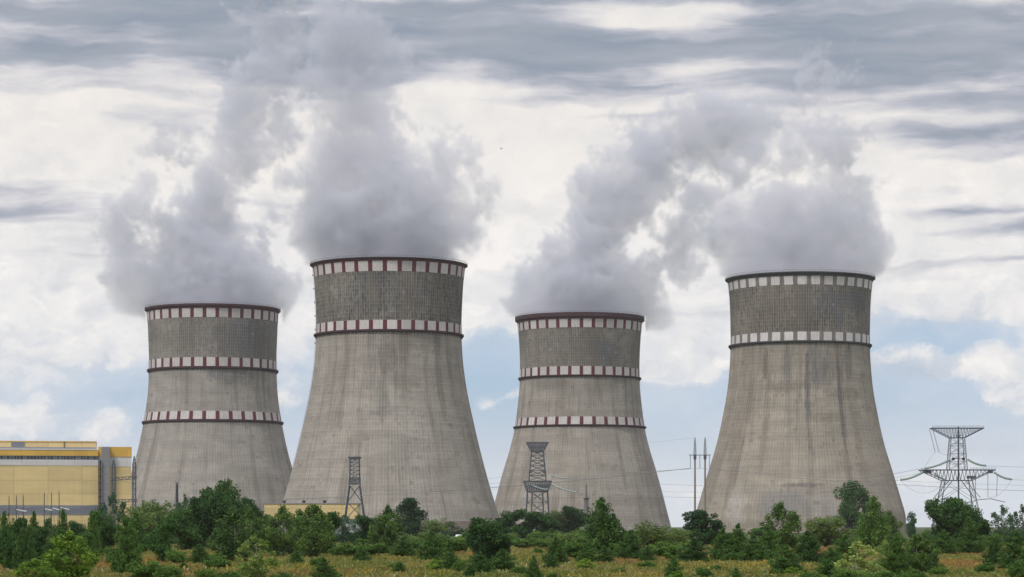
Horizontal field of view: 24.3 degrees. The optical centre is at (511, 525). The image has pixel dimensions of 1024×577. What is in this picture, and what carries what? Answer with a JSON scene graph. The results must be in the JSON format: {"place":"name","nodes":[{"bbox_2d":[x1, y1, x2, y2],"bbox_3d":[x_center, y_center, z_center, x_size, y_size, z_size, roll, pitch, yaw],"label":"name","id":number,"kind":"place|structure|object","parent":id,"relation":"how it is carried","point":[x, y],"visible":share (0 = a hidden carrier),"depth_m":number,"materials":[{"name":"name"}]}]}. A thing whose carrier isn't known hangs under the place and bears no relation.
{"place":"outdoors","nodes":[
{"label":"outdoors","id":0,"kind":"place"},
{"bbox_2d":[264,500,359,533],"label":"service building","id":1,"kind":"structure","parent":0,"point":[271,508],"depth_m":1150.00,"materials":[{"name":"paint"}]},
{"bbox_2d":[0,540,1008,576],"bbox_3d":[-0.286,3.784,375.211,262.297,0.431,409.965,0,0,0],"label":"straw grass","id":2,"kind":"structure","parent":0,"point":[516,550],"depth_m":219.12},
{"bbox_2d":[0,541,1023,576],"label":"green grass","id":3,"kind":"structure","parent":0,"point":[375,563],"depth_m":205.86,"materials":[{"name":"plant"}]},
{"bbox_2d":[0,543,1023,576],"bbox_3d":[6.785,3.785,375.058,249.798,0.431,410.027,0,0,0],"label":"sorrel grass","id":4,"kind":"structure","parent":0,"point":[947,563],"depth_m":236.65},
{"bbox_2d":[0,0,1023,526],"label":"sky","id":5,"kind":"structure","parent":0,"point":[653,153],"materials":[{"name":"grey"}]},
{"bbox_2d":[115,527,1019,564],"bbox_3d":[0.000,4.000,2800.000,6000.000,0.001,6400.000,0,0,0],"label":"ground","id":6,"kind":"structure","parent":0,"point":[904,534],"depth_m":1072.90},
{"bbox_2d":[0,510,13,564],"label":"pine tree","id":7,"kind":"object","parent":6,"relation":"on","point":[3,521],"visible":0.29,"depth_m":222.85,"materials":[{"name":"green plant"}]},
{"bbox_2d":[0,528,21,569],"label":"broadleaf tree","id":8,"kind":"object","parent":6,"relation":"on","point":[7,538],"visible":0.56,"depth_m":203.06,"materials":[{"name":"green plant"}]},
{"bbox_2d":[9,519,38,569],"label":"pine tree","id":9,"kind":"object","parent":6,"relation":"on","point":[26,552],"visible":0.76,"depth_m":196.30,"materials":[{"name":"green plant"}]},
{"bbox_2d":[7,558,59,576],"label":"sapling","id":10,"kind":"object","parent":6,"relation":"on","point":[36,564],"visible":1,"depth_m":154.28,"materials":[{"name":"green plant"}]},
{"bbox_2d":[30,526,49,558],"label":"broadleaf tree","id":11,"kind":"object","parent":6,"relation":"on","point":[40,534],"visible":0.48,"depth_m":218.63,"materials":[{"name":"green plant"}]},
{"bbox_2d":[54,508,74,560],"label":"pine tree","id":12,"kind":"object","parent":6,"relation":"on","point":[63,524],"visible":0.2,"depth_m":236.59,"materials":[{"name":"green plant"}]},
{"bbox_2d":[0,441,131,533],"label":"turbine hall","id":13,"kind":"structure","parent":6,"relation":"on","point":[70,474],"depth_m":1094.91,"materials":[{"name":"yellow metal"}]},
{"bbox_2d":[41,530,101,576],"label":"sapling","id":14,"kind":"object","parent":6,"relation":"on","point":[69,567],"visible":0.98,"depth_m":162.97,"materials":[{"name":"green plant"}]},
{"bbox_2d":[75,532,98,566],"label":"broadleaf tree","id":15,"kind":"object","parent":6,"relation":"on","point":[88,537],"visible":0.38,"depth_m":218.89,"materials":[{"name":"green plant"}]},
{"bbox_2d":[79,510,103,560],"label":"pine tree","id":16,"kind":"object","parent":6,"relation":"on","point":[96,545],"visible":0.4,"depth_m":246.57,"materials":[{"name":"green plant"}]},
{"bbox_2d":[89,509,118,550],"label":"broadleaf tree","id":17,"kind":"object","parent":6,"relation":"on","point":[106,527],"visible":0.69,"depth_m":330.73,"materials":[{"name":"green plant"}]},
{"bbox_2d":[97,492,132,546],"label":"birch tree","id":18,"kind":"object","parent":6,"relation":"on","point":[111,499],"visible":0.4,"depth_m":428.94,"materials":[{"name":"green plant"}]},
{"bbox_2d":[110,456,136,522],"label":"lattice gantry","id":19,"kind":"object","parent":6,"relation":"on","point":[114,478],"visible":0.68,"depth_m":1039.16,"materials":[{"name":"grey metal"}]},
{"bbox_2d":[106,515,143,573],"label":"pine shrub","id":20,"kind":"object","parent":6,"relation":"on","point":[120,560],"visible":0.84,"depth_m":189.79,"materials":[{"name":"green plant"}]},
{"bbox_2d":[116,511,148,551],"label":"pine tree","id":21,"kind":"object","parent":6,"relation":"on","point":[138,526],"visible":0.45,"depth_m":330.95,"materials":[{"name":"green plant"}]},
{"bbox_2d":[119,505,157,534],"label":"willow shrub","id":22,"kind":"object","parent":6,"relation":"on","point":[150,523],"visible":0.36,"depth_m":428.41,"materials":[{"name":"green plant"}]},
{"bbox_2d":[124,560,166,576],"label":"shrub","id":23,"kind":"object","parent":6,"relation":"on","point":[138,570],"visible":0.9,"depth_m":162.83,"materials":[{"name":"green plant"}]},
{"bbox_2d":[122,499,177,528],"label":"willow shrub","id":24,"kind":"object","parent":6,"relation":"on","point":[163,512],"visible":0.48,"depth_m":549.80,"materials":[{"name":"green plant"}]},
{"bbox_2d":[142,516,176,561],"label":"broadleaf tree","id":25,"kind":"object","parent":6,"relation":"on","point":[156,540],"visible":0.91,"depth_m":251.68,"materials":[{"name":"green plant"}]},
{"bbox_2d":[152,564,185,576],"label":"shrub","id":26,"kind":"object","parent":6,"relation":"on","point":[165,571],"visible":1,"depth_m":160.61,"materials":[{"name":"green plant"}]},
{"bbox_2d":[164,549,188,563],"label":"shrub","id":27,"kind":"object","parent":6,"relation":"on","point":[178,556],"visible":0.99,"depth_m":236.23,"materials":[{"name":"green plant"}]},
{"bbox_2d":[168,508,202,550],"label":"broadleaf tree","id":28,"kind":"object","parent":6,"relation":"on","point":[187,538],"visible":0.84,"depth_m":373.34,"materials":[{"name":"green plant"}]},
{"bbox_2d":[188,544,209,563],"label":"pine shrub","id":29,"kind":"object","parent":6,"relation":"on","point":[200,555],"visible":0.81,"depth_m":241.27,"materials":[{"name":"green plant"}]},
{"bbox_2d":[187,496,218,548],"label":"broadleaf tree","id":30,"kind":"object","parent":6,"relation":"on","point":[205,515],"visible":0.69,"depth_m":398.52,"materials":[{"name":"green plant"}]},
{"bbox_2d":[131,301,291,526],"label":"cooling tower","id":31,"kind":"structure","parent":6,"relation":"on","point":[212,417],"depth_m":1566.32,"materials":[{"name":"concrete"}]},
{"bbox_2d":[203,557,231,568],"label":"shrub","id":32,"kind":"object","parent":6,"relation":"on","point":[214,562],"visible":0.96,"depth_m":210.60,"materials":[{"name":"green plant"}]},
{"bbox_2d":[204,488,242,550],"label":"broadleaf tree","id":33,"kind":"object","parent":6,"relation":"on","point":[219,504],"visible":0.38,"depth_m":350.15,"materials":[{"name":"green plant"}]},
{"bbox_2d":[206,506,258,561],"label":"birch tree","id":34,"kind":"object","parent":6,"relation":"on","point":[231,541],"visible":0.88,"depth_m":251.37,"materials":[{"name":"green plant"}]},
{"bbox_2d":[214,477,254,535],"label":"broadleaf tree","id":35,"kind":"object","parent":6,"relation":"on","point":[225,487],"visible":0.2,"depth_m":428.59,"materials":[{"name":"green plant"}]},
{"bbox_2d":[235,506,267,556],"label":"birch tree","id":36,"kind":"object","parent":6,"relation":"on","point":[250,517],"visible":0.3,"depth_m":296.98,"materials":[{"name":"green plant"}]},
{"bbox_2d":[234,534,277,576],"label":"sapling","id":37,"kind":"object","parent":6,"relation":"on","point":[255,570],"visible":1,"depth_m":158.52,"materials":[{"name":"green plant"}]},
{"bbox_2d":[261,503,304,556],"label":"birch tree","id":38,"kind":"object","parent":6,"relation":"on","point":[277,538],"visible":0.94,"depth_m":296.83,"materials":[{"name":"green plant"}]},
{"bbox_2d":[286,504,336,556],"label":"birch tree","id":39,"kind":"object","parent":6,"relation":"on","point":[311,547],"visible":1,"depth_m":289.15,"materials":[{"name":"green plant"}]},
{"bbox_2d":[308,558,340,576],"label":"pine shrub","id":40,"kind":"object","parent":6,"relation":"on","point":[326,570],"visible":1,"depth_m":163.13,"materials":[{"name":"green plant"}]},
{"bbox_2d":[314,511,343,554],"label":"broadleaf tree","id":41,"kind":"object","parent":6,"relation":"on","point":[336,519],"visible":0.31,"depth_m":321.65,"materials":[{"name":"green plant"}]},
{"bbox_2d":[334,514,358,542],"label":"birch tree","id":42,"kind":"object","parent":6,"relation":"on","point":[343,529],"visible":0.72,"depth_m":503.29,"materials":[{"name":"green plant"}]},
{"bbox_2d":[333,542,371,556],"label":"shrub","id":43,"kind":"object","parent":6,"relation":"on","point":[346,548],"visible":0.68,"depth_m":296.48,"materials":[{"name":"green plant"}]},
{"bbox_2d":[344,457,364,530],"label":"lattice pylon","id":44,"kind":"object","parent":6,"relation":"on","point":[351,479],"visible":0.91,"depth_m":898.32,"materials":[{"name":"grey metal"}]},
{"bbox_2d":[346,514,376,543],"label":"broadleaf tree","id":45,"kind":"object","parent":6,"relation":"on","point":[365,521],"visible":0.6,"depth_m":481.83,"materials":[{"name":"green plant"}]},
{"bbox_2d":[362,543,391,554],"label":"shrub","id":46,"kind":"object","parent":6,"relation":"on","point":[377,548],"visible":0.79,"depth_m":304.64,"materials":[{"name":"green plant"}]},
{"bbox_2d":[367,504,409,553],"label":"birch tree","id":47,"kind":"object","parent":6,"relation":"on","point":[383,531],"visible":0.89,"depth_m":321.30,"materials":[{"name":"green plant"}]},
{"bbox_2d":[283,254,499,532],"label":"cooling tower","id":48,"kind":"structure","parent":6,"relation":"on","point":[388,403],"depth_m":1296.19,"materials":[{"name":"concrete"}]},
{"bbox_2d":[387,536,418,556],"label":"pine shrub","id":49,"kind":"object","parent":6,"relation":"on","point":[404,547],"visible":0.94,"depth_m":296.75,"materials":[{"name":"green plant"}]},
{"bbox_2d":[393,497,428,536],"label":"tree","id":50,"kind":"object","parent":6,"relation":"on","point":[411,520],"visible":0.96,"depth_m":723.36,"materials":[{"name":"green plant"}]},
{"bbox_2d":[411,530,447,560],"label":"pine shrub","id":51,"kind":"object","parent":6,"relation":"on","point":[431,550],"visible":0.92,"depth_m":263.10,"materials":[{"name":"green plant"}]},
{"bbox_2d":[420,517,451,533],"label":"willow shrub","id":52,"kind":"object","parent":6,"relation":"on","point":[435,526],"visible":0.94,"depth_m":771.84,"materials":[{"name":"green plant"}]},
{"bbox_2d":[428,534,461,551],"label":"shrub","id":53,"kind":"object","parent":6,"relation":"on","point":[452,542],"visible":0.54,"depth_m":330.13,"materials":[{"name":"green plant"}]},
{"bbox_2d":[436,548,460,569],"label":"pine shrub","id":54,"kind":"object","parent":6,"relation":"on","point":[451,557],"visible":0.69,"depth_m":203.24,"materials":[{"name":"green plant"}]},
{"bbox_2d":[464,530,485,553],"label":"broadleaf tree","id":55,"kind":"object","parent":6,"relation":"on","point":[474,542],"visible":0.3,"depth_m":235.85,"materials":[{"name":"green plant"}]},
{"bbox_2d":[463,551,497,572],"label":"pine shrub","id":56,"kind":"object","parent":6,"relation":"on","point":[480,562],"visible":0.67,"depth_m":189.84,"materials":[{"name":"green plant"}]},
{"bbox_2d":[465,517,511,562],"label":"broadleaf tree","id":57,"kind":"object","parent":6,"relation":"on","point":[495,539],"visible":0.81,"depth_m":231.12,"materials":[{"name":"green plant"}]},
{"bbox_2d":[0,548,988,576],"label":"goldenrod flowers","id":58,"kind":"object","parent":6,"relation":"on","point":[636,573],"visible":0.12,"depth_m":205.62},
{"bbox_2d":[488,548,518,570],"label":"pine shrub","id":59,"kind":"object","parent":6,"relation":"on","point":[505,562],"visible":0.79,"depth_m":199.63,"materials":[{"name":"green plant"}]},
{"bbox_2d":[492,508,527,537],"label":"broadleaf tree","id":60,"kind":"object","parent":6,"relation":"on","point":[507,520],"visible":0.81,"depth_m":681.03,"materials":[{"name":"green plant"}]},
{"bbox_2d":[511,512,546,538],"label":"broadleaf tree","id":61,"kind":"object","parent":6,"relation":"on","point":[535,519],"visible":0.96,"depth_m":680.13,"materials":[{"name":"green plant"}]},
{"bbox_2d":[522,555,543,576],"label":"pine tree","id":62,"kind":"object","parent":6,"relation":"on","point":[532,570],"visible":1,"depth_m":170.40,"materials":[{"name":"green plant"}]},
{"bbox_2d":[533,511,560,532],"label":"broadleaf tree","id":63,"kind":"object","parent":6,"relation":"on","point":[550,522],"visible":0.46,"depth_m":723.34,"materials":[{"name":"green plant"}]},
{"bbox_2d":[523,441,575,528],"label":"lattice pylon","id":64,"kind":"object","parent":6,"relation":"on","point":[546,486],"visible":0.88,"depth_m":947.00,"materials":[{"name":"grey metal"}]},
{"bbox_2d":[541,536,569,562],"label":"pine shrub","id":65,"kind":"object","parent":6,"relation":"on","point":[557,552],"visible":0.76,"depth_m":241.29,"materials":[{"name":"green plant"}]},
{"bbox_2d":[542,531,585,553],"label":"willow shrub","id":66,"kind":"object","parent":6,"relation":"on","point":[566,536],"visible":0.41,"depth_m":296.65,"materials":[{"name":"green plant"}]},
{"bbox_2d":[559,506,591,534],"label":"broadleaf tree","id":67,"kind":"object","parent":6,"relation":"on","point":[577,518],"visible":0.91,"depth_m":963.26,"materials":[{"name":"green plant"}]},
{"bbox_2d":[560,536,597,557],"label":"shrub","id":68,"kind":"object","parent":6,"relation":"on","point":[572,548],"visible":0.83,"depth_m":268.81,"materials":[{"name":"green plant"}]},
{"bbox_2d":[495,310,670,531],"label":"cooling tower","id":69,"kind":"structure","parent":6,"relation":"on","point":[579,378],"depth_m":1630.07,"materials":[{"name":"concrete"}]},
{"bbox_2d":[573,546,600,561],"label":"pine shrub","id":70,"kind":"object","parent":6,"relation":"on","point":[589,555],"visible":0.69,"depth_m":246.48,"materials":[{"name":"green plant"}]},
{"bbox_2d":[572,497,627,553],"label":"pine tree","id":71,"kind":"object","parent":6,"relation":"on","point":[598,529],"visible":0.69,"depth_m":312.39,"materials":[{"name":"green plant"}]},
{"bbox_2d":[614,530,648,558],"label":"pine shrub","id":72,"kind":"object","parent":6,"relation":"on","point":[632,549],"visible":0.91,"depth_m":275.64,"materials":[{"name":"green plant"}]},
{"bbox_2d":[628,520,679,551],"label":"willow shrub","id":73,"kind":"object","parent":6,"relation":"on","point":[650,536],"visible":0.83,"depth_m":312.45,"materials":[{"name":"green plant"}]},
{"bbox_2d":[648,540,686,559],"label":"shrub","id":74,"kind":"object","parent":6,"relation":"on","point":[667,549],"visible":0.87,"depth_m":268.79,"materials":[{"name":"green plant"}]},
{"bbox_2d":[655,528,693,544],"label":"willow shrub","id":75,"kind":"object","parent":6,"relation":"on","point":[682,535],"visible":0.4,"depth_m":330.68,"materials":[{"name":"green plant"}]},
{"bbox_2d":[663,556,687,576],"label":"pine shrub","id":76,"kind":"object","parent":6,"relation":"on","point":[673,565],"visible":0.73,"depth_m":165.50,"materials":[{"name":"green plant"}]},
{"bbox_2d":[674,537,713,561],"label":"pine shrub","id":77,"kind":"object","parent":6,"relation":"on","point":[693,551],"visible":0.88,"depth_m":251.62,"materials":[{"name":"green plant"}]},
{"bbox_2d":[690,438,709,537],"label":"portal pole","id":78,"kind":"object","parent":6,"relation":"on","point":[705,456],"visible":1,"depth_m":482.84,"materials":[{"name":"metal"}]},
{"bbox_2d":[28,468,690,506],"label":"power cable","id":79,"kind":"object","parent":78,"relation":"attached to","point":[416,492],"visible":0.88,"depth_m":597.95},
{"bbox_2d":[681,509,725,545],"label":"broadleaf tree","id":80,"kind":"object","parent":6,"relation":"on","point":[699,521],"visible":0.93,"depth_m":444.56,"materials":[{"name":"green plant"}]},
{"bbox_2d":[708,527,736,559],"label":"pine tree","id":81,"kind":"object","parent":6,"relation":"on","point":[719,546],"visible":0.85,"depth_m":263.08,"materials":[{"name":"green plant"}]},
{"bbox_2d":[719,523,749,559],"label":"pine tree","id":82,"kind":"object","parent":6,"relation":"on","point":[738,537],"visible":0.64,"depth_m":263.07,"materials":[{"name":"green plant"}]},
{"bbox_2d":[735,534,769,560],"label":"pine shrub","id":83,"kind":"object","parent":6,"relation":"on","point":[756,551],"visible":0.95,"depth_m":257.20,"materials":[{"name":"green plant"}]},
{"bbox_2d":[756,524,782,557],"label":"pine shrub","id":84,"kind":"object","parent":6,"relation":"on","point":[767,539],"visible":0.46,"depth_m":269.25,"materials":[{"name":"green plant"}]},
{"bbox_2d":[759,500,802,548],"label":"birch tree","id":85,"kind":"object","parent":6,"relation":"on","point":[785,533],"visible":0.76,"depth_m":350.73,"materials":[{"name":"green plant"}]},
{"bbox_2d":[764,544,806,573],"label":"pine shrub","id":86,"kind":"object","parent":6,"relation":"on","point":[780,564],"visible":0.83,"depth_m":186.65,"materials":[{"name":"green plant"}]},
{"bbox_2d":[697,269,906,532],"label":"cooling tower","id":87,"kind":"structure","parent":6,"relation":"on","point":[800,400],"depth_m":1369.55,"materials":[{"name":"concrete"}]},
{"bbox_2d":[792,530,826,561],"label":"pine shrub","id":88,"kind":"object","parent":6,"relation":"on","point":[808,550],"visible":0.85,"depth_m":246.18,"materials":[{"name":"green plant"}]},
{"bbox_2d":[802,515,855,547],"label":"willow shrub","id":89,"kind":"object","parent":6,"relation":"on","point":[825,529],"visible":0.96,"depth_m":428.32,"materials":[{"name":"green plant"}]},
{"bbox_2d":[814,547,846,576],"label":"pine shrub","id":90,"kind":"object","parent":6,"relation":"on","point":[828,564],"visible":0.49,"depth_m":172.86,"materials":[{"name":"green plant"}]},
{"bbox_2d":[832,534,863,561],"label":"pine shrub","id":91,"kind":"object","parent":6,"relation":"on","point":[843,549],"visible":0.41,"depth_m":246.29,"materials":[{"name":"green plant"}]},
{"bbox_2d":[832,480,869,533],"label":"poplar tree","id":92,"kind":"object","parent":6,"relation":"on","point":[848,514],"visible":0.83,"depth_m":1156.22,"materials":[{"name":"green plant"}]},
{"bbox_2d":[833,540,885,575],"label":"shrub","id":93,"kind":"object","parent":6,"relation":"on","point":[860,567],"visible":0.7,"depth_m":160.98,"materials":[{"name":"green plant"}]},
{"bbox_2d":[852,495,894,548],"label":"conical tree","id":94,"kind":"object","parent":6,"relation":"on","point":[874,532],"visible":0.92,"depth_m":399.02,"materials":[{"name":"green plant"}]},
{"bbox_2d":[883,510,903,547],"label":"birch tree","id":95,"kind":"object","parent":6,"relation":"on","point":[891,520],"visible":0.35,"depth_m":413.87,"materials":[{"name":"green plant"}]},
{"bbox_2d":[877,533,914,576],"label":"pine shrub","id":96,"kind":"object","parent":6,"relation":"on","point":[892,562],"visible":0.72,"depth_m":165.31,"materials":[{"name":"green plant"}]},
{"bbox_2d":[899,533,941,571],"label":"shrub","id":97,"kind":"object","parent":6,"relation":"on","point":[916,548],"visible":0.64,"depth_m":189.78,"materials":[{"name":"green plant"}]},
{"bbox_2d":[924,497,957,539],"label":"broadleaf tree","id":98,"kind":"object","parent":6,"relation":"on","point":[931,507],"visible":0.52,"depth_m":462.75,"materials":[{"name":"green plant"}]},
{"bbox_2d":[929,529,961,554],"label":"pine shrub","id":99,"kind":"object","parent":6,"relation":"on","point":[944,541],"visible":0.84,"depth_m":321.57,"materials":[{"name":"green plant"}]},
{"bbox_2d":[937,497,971,545],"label":"broadleaf tree","id":100,"kind":"object","parent":6,"relation":"on","point":[951,508],"visible":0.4,"depth_m":444.85,"materials":[{"name":"green plant"}]},
{"bbox_2d":[900,425,1011,532],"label":"lattice pylon","id":101,"kind":"object","parent":6,"relation":"on","point":[925,470],"visible":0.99,"depth_m":618.11,"materials":[{"name":"metal"}]},
{"bbox_2d":[952,516,987,553],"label":"pine tree","id":102,"kind":"object","parent":6,"relation":"on","point":[967,543],"visible":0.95,"depth_m":330.73,"materials":[{"name":"green plant"}]},
{"bbox_2d":[958,504,989,538],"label":"broadleaf tree","id":103,"kind":"object","parent":6,"relation":"on","point":[982,524],"visible":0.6,"depth_m":428.42,"materials":[{"name":"green plant"}]},
{"bbox_2d":[977,539,1005,564],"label":"pine shrub","id":104,"kind":"object","parent":6,"relation":"on","point":[994,549],"visible":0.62,"depth_m":227.07,"materials":[{"name":"green plant"}]},
{"bbox_2d":[988,504,1014,546],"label":"birch tree","id":105,"kind":"object","parent":6,"relation":"on","point":[1003,530],"visible":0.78,"depth_m":429.25,"materials":[{"name":"green plant"}]},
{"bbox_2d":[995,530,1023,568],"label":"pine shrub","id":106,"kind":"object","parent":6,"relation":"on","point":[1014,553],"visible":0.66,"depth_m":206.70,"materials":[{"name":"green plant"}]},
{"bbox_2d":[1005,559,1023,576],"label":"shrub","id":107,"kind":"object","parent":6,"relation":"on","point":[1016,569],"visible":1,"depth_m":162.97,"materials":[{"name":"green plant"}]},
{"bbox_2d":[1010,504,1023,546],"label":"birch tree","id":108,"kind":"object","parent":6,"relation":"on","point":[1021,528],"visible":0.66,"depth_m":429.39,"materials":[{"name":"green plant"}]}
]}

